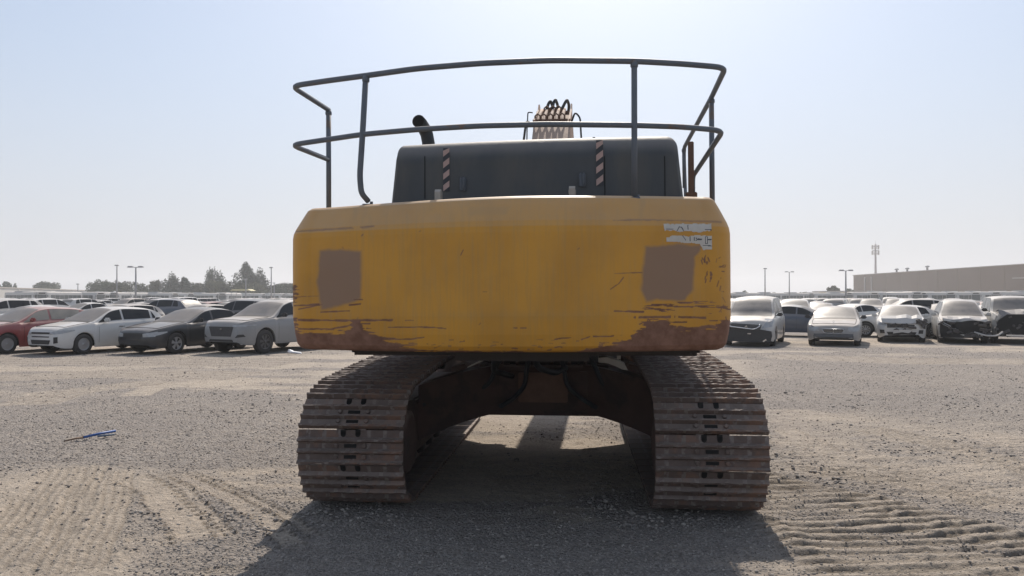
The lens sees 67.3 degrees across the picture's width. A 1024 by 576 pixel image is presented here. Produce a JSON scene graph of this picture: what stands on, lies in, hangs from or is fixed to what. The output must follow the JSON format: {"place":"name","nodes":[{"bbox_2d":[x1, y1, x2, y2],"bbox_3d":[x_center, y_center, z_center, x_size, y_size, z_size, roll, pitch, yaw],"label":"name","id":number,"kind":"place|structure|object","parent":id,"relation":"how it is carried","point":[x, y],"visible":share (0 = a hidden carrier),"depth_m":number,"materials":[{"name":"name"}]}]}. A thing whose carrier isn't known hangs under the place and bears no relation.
{"place":"outdoors","nodes":[
{"label":"outdoors","id":0,"kind":"place"},
{"bbox_2d":[0,287,84,297],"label":"boundary building","id":1,"kind":"structure","parent":0,"point":[3,290],"depth_m":228.61,"materials":[{"name":"white paint"}]},
{"bbox_2d":[230,289,254,296],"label":"yellow shade roof","id":2,"kind":"structure","parent":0,"point":[236,290],"depth_m":198.01,"materials":[{"name":"metal"}]},
{"bbox_2d":[0,332,1023,575],"bbox_3d":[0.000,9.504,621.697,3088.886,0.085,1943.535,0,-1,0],"label":"ground","id":3,"kind":"structure","parent":0,"point":[438,491],"depth_m":7.52,"materials":[{"name":"grey gravel"}]},
{"bbox_2d":[0,281,9,286],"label":"tree","id":4,"kind":"object","parent":3,"relation":"on","point":[5,284],"visible":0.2,"depth_m":329.69,"materials":[{"name":"green plant"}]},
{"bbox_2d":[4,291,37,298],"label":"parked bus","id":5,"kind":"object","parent":3,"relation":"on","point":[21,294],"visible":0.31,"depth_m":170.42,"materials":[{"name":"white paint"}]},
{"bbox_2d":[0,299,42,313],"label":"parked car","id":6,"kind":"object","parent":3,"relation":"on","point":[7,305],"visible":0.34,"depth_m":40.03,"materials":[{"name":"beige paint"}]},
{"bbox_2d":[0,305,56,315],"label":"parked car","id":7,"kind":"object","parent":3,"relation":"on","point":[25,307],"visible":0.02,"depth_m":32.82,"materials":[{"name":"white paint"}]},
{"bbox_2d":[0,306,83,353],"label":"parked car","id":8,"kind":"object","parent":3,"relation":"on","point":[16,325],"visible":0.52,"depth_m":24.47,"materials":[{"name":"red paint"}]},
{"bbox_2d":[32,281,60,288],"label":"tree","id":9,"kind":"object","parent":3,"relation":"on","point":[45,285],"visible":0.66,"depth_m":326.64,"materials":[{"name":"green plant"}]},
{"bbox_2d":[28,298,70,306],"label":"parked car","id":10,"kind":"object","parent":3,"relation":"on","point":[51,302],"visible":0.16,"depth_m":58.25,"materials":[{"name":"white paint"}]},
{"bbox_2d":[35,291,81,299],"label":"parked bus","id":11,"kind":"object","parent":3,"relation":"on","point":[62,295],"visible":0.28,"depth_m":170.06,"materials":[{"name":"white paint"}]},
{"bbox_2d":[62,298,98,305],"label":"parked car","id":12,"kind":"object","parent":3,"relation":"on","point":[72,301],"visible":0.21,"depth_m":67.32,"materials":[{"name":"white paint"}]},
{"bbox_2d":[69,302,107,309],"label":"parked car","id":13,"kind":"object","parent":3,"relation":"on","point":[86,305],"visible":0.11,"depth_m":51.41,"materials":[{"name":"white paint"}]},
{"bbox_2d":[72,291,106,299],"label":"parked bus","id":14,"kind":"object","parent":3,"relation":"on","point":[94,295],"visible":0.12,"depth_m":177.81,"materials":[{"name":"white paint"}]},
{"bbox_2d":[64,430,115,441],"bbox_3d":[-5.128,1.817,9.433,0.184,0.060,0.616,-1,-1,35],"label":"broken stick","id":15,"kind":"object","parent":3,"relation":"on","point":[99,434],"visible":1,"depth_m":9.51,"materials":[{"name":"blue plastic"}]},
{"bbox_2d":[27,306,161,353],"bbox_3d":[-13.490,1.336,25.250,2.090,1.453,4.058,0,-1,25],"label":"parked car","id":16,"kind":"object","parent":3,"relation":"on","point":[83,332],"visible":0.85,"depth_m":24.28,"materials":[{"name":"white paint"}]},
{"bbox_2d":[85,279,110,291],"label":"tree","id":17,"kind":"object","parent":3,"relation":"on","point":[94,286],"visible":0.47,"depth_m":267.21,"materials":[{"name":"green plant"}]},
{"bbox_2d":[96,300,114,303],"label":"parked car","id":18,"kind":"object","parent":3,"relation":"on","point":[108,301],"visible":0.14,"depth_m":96.25,"materials":[{"name":"white paint"}]},
{"bbox_2d":[98,280,114,291],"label":"tree","id":19,"kind":"object","parent":3,"relation":"on","point":[105,287],"visible":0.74,"depth_m":258.60,"materials":[{"name":"green plant"}]},
{"bbox_2d":[101,298,120,301],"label":"parked car","id":20,"kind":"object","parent":3,"relation":"on","point":[114,299],"visible":0.2,"depth_m":112.93,"materials":[{"name":"white paint"}]},
{"bbox_2d":[114,265,118,297],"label":"lamp post","id":21,"kind":"object","parent":3,"relation":"on","point":[116,280],"visible":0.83,"depth_m":149.97,"materials":[{"name":"metal"}]},
{"bbox_2d":[111,280,132,291],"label":"tree","id":22,"kind":"object","parent":3,"relation":"on","point":[124,286],"visible":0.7,"depth_m":256.26,"materials":[{"name":"green plant"}]},
{"bbox_2d":[108,292,141,298],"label":"parked bus","id":23,"kind":"object","parent":3,"relation":"on","point":[123,295],"visible":0.32,"depth_m":194.23,"materials":[{"name":"white paint"}]},
{"bbox_2d":[107,298,146,305],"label":"parked car","id":24,"kind":"object","parent":3,"relation":"on","point":[127,300],"visible":0.19,"depth_m":69.95,"materials":[{"name":"beige paint"}]},
{"bbox_2d":[127,266,143,297],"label":"lamp post","id":25,"kind":"object","parent":3,"relation":"on","point":[135,278],"visible":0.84,"depth_m":111.93,"materials":[{"name":"metal"}]},
{"bbox_2d":[108,304,164,315],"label":"parked car","id":26,"kind":"object","parent":3,"relation":"on","point":[157,309],"visible":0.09,"depth_m":36.48,"materials":[{"name":"silver metal"}]},
{"bbox_2d":[127,302,149,304],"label":"parked car","id":27,"kind":"object","parent":3,"relation":"on","point":[139,303],"visible":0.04,"depth_m":51.26,"materials":[{"name":"silver metal"}]},
{"bbox_2d":[130,292,147,298],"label":"parked bus","id":28,"kind":"object","parent":3,"relation":"on","point":[144,294],"visible":0.17,"depth_m":202.41,"materials":[{"name":"white paint"}]},
{"bbox_2d":[129,281,150,292],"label":"tree","id":29,"kind":"object","parent":3,"relation":"on","point":[143,289],"visible":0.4,"depth_m":261.44,"materials":[{"name":"green plant"}]},
{"bbox_2d":[144,297,160,299],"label":"parked car","id":30,"kind":"object","parent":3,"relation":"on","point":[148,298],"visible":0.18,"depth_m":131.28,"materials":[{"name":"white paint"}]},
{"bbox_2d":[149,279,161,291],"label":"tree","id":31,"kind":"object","parent":3,"relation":"on","point":[154,286],"visible":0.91,"depth_m":256.94,"materials":[{"name":"green plant"}]},
{"bbox_2d":[144,298,171,302],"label":"parked car","id":32,"kind":"object","parent":3,"relation":"on","point":[149,301],"visible":0.07,"depth_m":57.62,"materials":[{"name":"white paint"}]},
{"bbox_2d":[148,292,179,297],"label":"parked bus","id":33,"kind":"object","parent":3,"relation":"on","point":[161,294],"visible":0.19,"depth_m":203.89,"materials":[{"name":"white paint"}]},
{"bbox_2d":[157,271,180,292],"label":"tree","id":34,"kind":"object","parent":3,"relation":"on","point":[172,285],"visible":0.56,"depth_m":254.59,"materials":[{"name":"green plant"}]},
{"bbox_2d":[148,299,200,314],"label":"parked car","id":35,"kind":"object","parent":3,"relation":"on","point":[166,306],"visible":0.19,"depth_m":44.93,"materials":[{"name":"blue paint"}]},
{"bbox_2d":[169,292,193,296],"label":"parked bus","id":36,"kind":"object","parent":3,"relation":"on","point":[181,294],"visible":0.23,"depth_m":212.07,"materials":[{"name":"white paint"}]},
{"bbox_2d":[118,307,245,353],"bbox_3d":[-10.646,1.355,25.709,2.160,1.427,4.658,0,-1,25],"label":"parked car","id":37,"kind":"object","parent":3,"relation":"on","point":[174,332],"visible":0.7,"depth_m":24.32,"materials":[{"name":"black paint"}]},
{"bbox_2d":[172,297,197,300],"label":"parked car","id":38,"kind":"object","parent":3,"relation":"on","point":[193,298],"visible":0.18,"depth_m":82.31,"materials":[{"name":"white paint"}]},
{"bbox_2d":[179,277,193,292],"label":"tree","id":39,"kind":"object","parent":3,"relation":"on","point":[185,283],"visible":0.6,"depth_m":256.98,"materials":[{"name":"green plant"}]},
{"bbox_2d":[162,304,223,316],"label":"parked car","id":40,"kind":"object","parent":3,"relation":"on","point":[211,305],"visible":0.08,"depth_m":37.84,"materials":[{"name":"beige paint"}]},
{"bbox_2d":[189,282,206,291],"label":"tree","id":41,"kind":"object","parent":3,"relation":"on","point":[197,287],"visible":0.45,"depth_m":260.14,"materials":[{"name":"green plant"}]},
{"bbox_2d":[197,298,210,301],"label":"parked car","id":42,"kind":"object","parent":3,"relation":"on","point":[203,299],"visible":0.05,"depth_m":95.09,"materials":[{"name":"grey paint"}]},
{"bbox_2d":[193,292,218,298],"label":"parked bus","id":43,"kind":"object","parent":3,"relation":"on","point":[204,295],"visible":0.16,"depth_m":218.10,"materials":[{"name":"white paint"}]},
{"bbox_2d":[200,301,222,303],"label":"parked car","id":44,"kind":"object","parent":3,"relation":"on","point":[212,302],"visible":0.06,"depth_m":59.05,"materials":[{"name":"red paint"}]},
{"bbox_2d":[202,266,225,292],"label":"tree","id":45,"kind":"object","parent":3,"relation":"on","point":[211,276],"visible":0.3,"depth_m":255.54,"materials":[{"name":"green plant"}]},
{"bbox_2d":[205,279,234,292],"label":"tree","id":46,"kind":"object","parent":3,"relation":"on","point":[217,287],"visible":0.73,"depth_m":250.56,"materials":[{"name":"green plant"}]},
{"bbox_2d":[218,292,241,299],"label":"parked bus","id":47,"kind":"object","parent":3,"relation":"on","point":[225,296],"visible":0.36,"depth_m":213.33,"materials":[{"name":"white paint"}]},
{"bbox_2d":[226,281,246,292],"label":"tree","id":48,"kind":"object","parent":3,"relation":"on","point":[232,287],"visible":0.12,"depth_m":253.25,"materials":[{"name":"green plant"}]},
{"bbox_2d":[227,298,249,301],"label":"parked car","id":49,"kind":"object","parent":3,"relation":"on","point":[231,300],"visible":0.06,"depth_m":70.80,"materials":[{"name":"grey paint"}]},
{"bbox_2d":[229,262,261,288],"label":"tree","id":50,"kind":"object","parent":3,"relation":"on","point":[245,271],"visible":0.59,"depth_m":255.21,"materials":[{"name":"green plant"}]},
{"bbox_2d":[222,299,271,311],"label":"parked car","id":51,"kind":"object","parent":3,"relation":"on","point":[238,305],"visible":0.12,"depth_m":33.17,"materials":[{"name":"black paint"}]},
{"bbox_2d":[204,299,296,353],"bbox_3d":[-7.943,1.224,25.668,2.240,1.687,4.608,0,-1,25],"label":"parked car","id":52,"kind":"object","parent":3,"relation":"on","point":[261,327],"visible":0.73,"depth_m":24.20,"materials":[{"name":"grey paint"}]},
{"bbox_2d":[235,282,270,292],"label":"tree","id":53,"kind":"object","parent":3,"relation":"on","point":[258,288],"visible":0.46,"depth_m":248.60,"materials":[{"name":"green plant"}]},
{"bbox_2d":[241,293,266,297],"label":"parked bus","id":54,"kind":"object","parent":3,"relation":"on","point":[255,295],"visible":0.24,"depth_m":241.00,"materials":[{"name":"white paint"}]},
{"bbox_2d":[248,267,272,292],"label":"tree","id":55,"kind":"object","parent":3,"relation":"on","point":[264,283],"visible":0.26,"depth_m":257.84,"materials":[{"name":"green plant"}]},
{"bbox_2d":[269,267,272,297],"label":"lamp post","id":56,"kind":"object","parent":3,"relation":"on","point":[271,282],"visible":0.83,"depth_m":164.94,"materials":[{"name":"metal"}]},
{"bbox_2d":[264,293,285,298],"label":"parked bus","id":57,"kind":"object","parent":3,"relation":"on","point":[279,295],"visible":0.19,"depth_m":246.25,"materials":[{"name":"white paint"}]},
{"bbox_2d":[268,282,290,292],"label":"tree","id":58,"kind":"object","parent":3,"relation":"on","point":[280,288],"visible":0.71,"depth_m":258.90,"materials":[{"name":"green plant"}]},
{"bbox_2d":[283,293,292,297],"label":"parked bus","id":59,"kind":"object","parent":3,"relation":"on","point":[288,295],"visible":0.05,"depth_m":254.93,"materials":[{"name":"white paint"}]},
{"bbox_2d":[286,283,292,293],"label":"tree","id":60,"kind":"object","parent":3,"relation":"on","point":[290,287],"visible":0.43,"depth_m":259.87,"materials":[{"name":"green plant"}]},
{"bbox_2d":[288,349,301,353],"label":"crumpled litter","id":61,"kind":"object","parent":3,"relation":"on","point":[292,351],"visible":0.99,"depth_m":23.99,"materials":[{"name":"paper"}]},
{"bbox_2d":[293,57,770,510],"bbox_3d":[0.517,-0.546,10.703,3.706,4.860,11.128,0,-1,5],"label":"excavator","id":62,"kind":"object","parent":3,"relation":"on","point":[552,267],"visible":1,"depth_m":5.64,"materials":[{"name":"yellow paint"}]},
{"bbox_2d":[731,292,756,298],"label":"parked bus","id":63,"kind":"object","parent":3,"relation":"on","point":[734,295],"visible":0.16,"depth_m":207.14,"materials":[{"name":"white paint"}]},
{"bbox_2d":[726,296,784,345],"bbox_3d":[9.269,1.205,29.365,2.180,1.818,4.541,0,-1,25],"label":"parked van","id":64,"kind":"object","parent":3,"relation":"on","point":[757,319],"visible":0.84,"depth_m":28.05,"materials":[{"name":"beige paint"}]},
{"bbox_2d":[763,268,766,295],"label":"lamp post","id":65,"kind":"object","parent":3,"relation":"on","point":[764,283],"visible":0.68,"depth_m":169.97,"materials":[{"name":"metal"}]},
{"bbox_2d":[757,292,781,299],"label":"parked bus","id":66,"kind":"object","parent":3,"relation":"on","point":[778,295],"visible":0.21,"depth_m":210.17,"materials":[{"name":"white paint"}]},
{"bbox_2d":[785,271,793,298],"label":"lamp post","id":67,"kind":"object","parent":3,"relation":"on","point":[789,282],"visible":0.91,"depth_m":189.89,"materials":[{"name":"metal"}]},
{"bbox_2d":[782,292,803,299],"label":"parked bus","id":68,"kind":"object","parent":3,"relation":"on","point":[793,295],"visible":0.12,"depth_m":215.36,"materials":[{"name":"white paint"}]},
{"bbox_2d":[781,299,811,308],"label":"parked car","id":69,"kind":"object","parent":3,"relation":"on","point":[802,302],"visible":0.15,"depth_m":43.54,"materials":[{"name":"white paint"}]},
{"bbox_2d":[781,305,814,332],"bbox_3d":[13.098,1.470,34.984,4.650,1.427,2.160,0,-1,28],"label":"parked car","id":70,"kind":"object","parent":3,"relation":"on","point":[796,320],"visible":0.1,"depth_m":34.28,"materials":[{"name":"blue paint"}]},
{"bbox_2d":[802,298,814,302],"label":"parked car","id":71,"kind":"object","parent":3,"relation":"on","point":[810,300],"visible":0.1,"depth_m":80.49,"materials":[{"name":"white paint"}]},
{"bbox_2d":[804,292,818,297],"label":"parked bus","id":72,"kind":"object","parent":3,"relation":"on","point":[806,294],"visible":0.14,"depth_m":217.29,"materials":[{"name":"white paint"}]},
{"bbox_2d":[810,302,833,309],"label":"parked car","id":73,"kind":"object","parent":3,"relation":"on","point":[814,306],"visible":0.12,"depth_m":50.38,"materials":[{"name":"white paint"}]},
{"bbox_2d":[809,292,844,298],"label":"parked bus","id":74,"kind":"object","parent":3,"relation":"on","point":[829,295],"visible":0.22,"depth_m":206.56,"materials":[{"name":"white paint"}]},
{"bbox_2d":[826,285,839,290],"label":"tree","id":75,"kind":"object","parent":3,"relation":"on","point":[833,288],"visible":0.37,"depth_m":261.14,"materials":[{"name":"green plant"}]},
{"bbox_2d":[823,298,847,305],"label":"parked car","id":76,"kind":"object","parent":3,"relation":"on","point":[836,301],"visible":0.16,"depth_m":58.51,"materials":[{"name":"grey paint"}]},
{"bbox_2d":[805,306,866,345],"bbox_3d":[12.424,1.402,29.519,2.160,1.427,4.697,0,-1,25],"label":"parked car","id":77,"kind":"object","parent":3,"relation":"on","point":[834,322],"visible":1,"depth_m":27.86,"materials":[{"name":"silver metal"}]},
{"bbox_2d":[839,270,852,298],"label":"lamp post","id":78,"kind":"object","parent":3,"relation":"on","point":[845,283],"visible":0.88,"depth_m":124.92,"materials":[{"name":"metal"}]},
{"bbox_2d":[849,298,864,303],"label":"parked car","id":79,"kind":"object","parent":3,"relation":"on","point":[855,301],"visible":0.15,"depth_m":67.72,"materials":[{"name":"grey paint"}]},
{"bbox_2d":[838,304,879,315],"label":"parked car","id":80,"kind":"object","parent":3,"relation":"on","point":[864,309],"visible":0.11,"depth_m":40.48,"materials":[{"name":"white paint"}]},
{"bbox_2d":[847,291,881,298],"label":"parked bus","id":81,"kind":"object","parent":3,"relation":"on","point":[865,295],"visible":0.16,"depth_m":181.75,"materials":[{"name":"white paint"}]},
{"bbox_2d":[859,298,883,307],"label":"parked car","id":82,"kind":"object","parent":3,"relation":"on","point":[876,303],"visible":0.35,"depth_m":60.50,"materials":[{"name":"grey paint"}]},
{"bbox_2d":[869,291,892,300],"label":"parked bus","id":83,"kind":"object","parent":3,"relation":"on","point":[879,295],"visible":0.16,"depth_m":175.24,"materials":[{"name":"white paint"}]},
{"bbox_2d":[882,297,896,304],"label":"parked car","id":84,"kind":"object","parent":3,"relation":"on","point":[884,300],"visible":0.21,"depth_m":81.84,"materials":[{"name":"white paint"}]},
{"bbox_2d":[884,298,900,305],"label":"parked car","id":85,"kind":"object","parent":3,"relation":"on","point":[890,301],"visible":0.22,"depth_m":68.84,"materials":[{"name":"grey paint"}]},
{"bbox_2d":[860,305,933,337],"bbox_3d":[17.310,1.464,34.484,4.650,1.427,2.160,0,-1,18],"label":"parked car","id":86,"kind":"object","parent":3,"relation":"on","point":[868,325],"visible":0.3,"depth_m":33.98,"materials":[{"name":"white paint"}]},
{"bbox_2d":[872,305,929,341],"bbox_3d":[15.867,1.414,31.490,2.090,1.453,4.137,0,-1,25],"label":"parked car","id":87,"kind":"object","parent":3,"relation":"on","point":[901,321],"visible":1,"depth_m":29.93,"materials":[{"name":"white paint"}]},
{"bbox_2d":[886,291,923,298],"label":"parked bus","id":88,"kind":"object","parent":3,"relation":"on","point":[907,294],"visible":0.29,"depth_m":167.52,"materials":[{"name":"white paint"}]},
{"bbox_2d":[878,299,940,308],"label":"parked car","id":89,"kind":"object","parent":3,"relation":"on","point":[927,303],"visible":0.16,"depth_m":45.23,"materials":[{"name":"silver metal"}]},
{"bbox_2d":[929,303,937,309],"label":"parked car","id":90,"kind":"object","parent":3,"relation":"on","point":[932,306],"visible":0.04,"depth_m":43.95,"materials":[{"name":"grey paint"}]},
{"bbox_2d":[922,291,957,299],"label":"parked bus","id":91,"kind":"object","parent":3,"relation":"on","point":[938,295],"visible":0.2,"depth_m":176.39,"materials":[{"name":"white paint"}]},
{"bbox_2d":[946,291,980,299],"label":"parked bus","id":92,"kind":"object","parent":3,"relation":"on","point":[965,295],"visible":0.24,"depth_m":173.21,"materials":[{"name":"white paint"}]},
{"bbox_2d":[931,299,1002,342],"bbox_3d":[18.019,1.294,30.835,2.282,1.678,4.482,0,-1,25],"label":"parked car","id":93,"kind":"object","parent":3,"relation":"on","point":[957,318],"visible":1,"depth_m":29.33,"materials":[{"name":"beige paint"}]},
{"bbox_2d":[970,291,994,300],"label":"parked bus","id":94,"kind":"object","parent":3,"relation":"on","point":[978,296],"visible":0.19,"depth_m":168.12,"materials":[{"name":"white paint"}]},
{"bbox_2d":[981,296,1023,342],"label":"parked car","id":95,"kind":"object","parent":3,"relation":"on","point":[1006,317],"visible":0.78,"depth_m":29.31,"materials":[{"name":"black paint"}]},
{"bbox_2d":[991,290,1023,295],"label":"parked bus","id":96,"kind":"object","parent":3,"relation":"on","point":[1008,293],"visible":0.25,"depth_m":162.65,"materials":[{"name":"white paint"}]},
{"bbox_2d":[0,0,1023,292],"label":"sky","id":97,"kind":"structure","parent":0,"point":[159,136],"materials":[{"name":"blue"}]},
{"bbox_2d":[812,291,844,292],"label":"building","id":98,"kind":"structure","parent":0,"point":[829,291],"depth_m":246.10,"materials":[{"name":"white paint"}]},
{"bbox_2d":[872,241,878,272],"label":"cell tower","id":99,"kind":"structure","parent":0,"point":[875,252],"depth_m":419.80,"materials":[{"name":"metal"}]},
{"bbox_2d":[852,264,1023,291],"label":"warehouse","id":100,"kind":"structure","parent":0,"point":[1009,277],"depth_m":257.42,"materials":[{"name":"beige metal"}]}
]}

